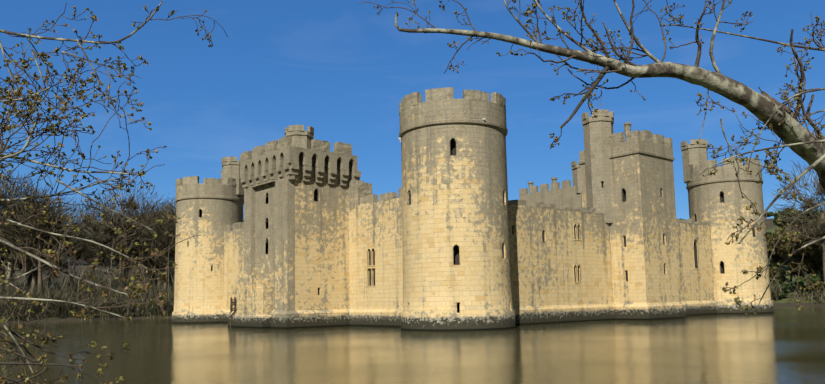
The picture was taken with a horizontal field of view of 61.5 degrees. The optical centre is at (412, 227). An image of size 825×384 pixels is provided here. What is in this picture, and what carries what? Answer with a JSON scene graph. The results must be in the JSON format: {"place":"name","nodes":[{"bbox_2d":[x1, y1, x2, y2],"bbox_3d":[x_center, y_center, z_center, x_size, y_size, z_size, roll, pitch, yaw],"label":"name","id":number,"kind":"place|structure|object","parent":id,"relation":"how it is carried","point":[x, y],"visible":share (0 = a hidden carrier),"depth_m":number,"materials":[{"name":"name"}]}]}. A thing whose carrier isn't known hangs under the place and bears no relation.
{"place":"outdoors","nodes":[
{"label":"outdoors","id":0,"kind":"place"},
{"bbox_2d":[0,306,824,383],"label":"moat water","id":1,"kind":"structure","parent":0,"point":[783,345],"depth_m":28.09,"materials":[{"name":"brown liquid"}]},
{"bbox_2d":[172,87,773,330],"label":"castle","id":2,"kind":"structure","parent":1,"relation":"in","point":[451,237],"depth_m":61.33,"materials":[{"name":"stone"}]},
{"bbox_2d":[0,218,824,322],"bbox_3d":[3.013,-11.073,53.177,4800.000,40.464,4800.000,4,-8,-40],"label":"terrain ground","id":3,"kind":"structure","parent":0,"point":[771,227],"depth_m":122.79,"materials":[{"name":"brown plant"}]},
{"bbox_2d":[0,1,227,383],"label":"oak tree","id":4,"kind":"object","parent":3,"relation":"on","point":[29,103],"visible":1,"depth_m":2.93,"materials":[{"name":"brown plant"}]},
{"bbox_2d":[0,167,243,322],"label":"woodland tree","id":5,"kind":"object","parent":3,"relation":"on","point":[103,234],"visible":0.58,"depth_m":123.60,"materials":[{"name":"brown plant"}]},
{"bbox_2d":[68,208,822,245],"bbox_3d":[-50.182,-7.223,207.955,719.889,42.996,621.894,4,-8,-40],"label":"tree","id":6,"kind":"object","parent":3,"relation":"on","point":[769,214],"visible":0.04,"depth_m":263.44,"materials":[{"name":"green plant"}]},
{"bbox_2d":[362,0,824,314],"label":"oak tree","id":7,"kind":"object","parent":3,"relation":"on","point":[778,119],"visible":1,"depth_m":3.82,"materials":[{"name":"brown plant"}]},
{"bbox_2d":[765,161,824,302],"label":"bank trees","id":8,"kind":"object","parent":3,"relation":"on","point":[812,261],"visible":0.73,"depth_m":123.63,"materials":[{"name":"green plant"}]},
{"bbox_2d":[0,0,824,224],"label":"sky","id":9,"kind":"structure","parent":0,"point":[343,70],"materials":[{"name":"blue"}]}
]}

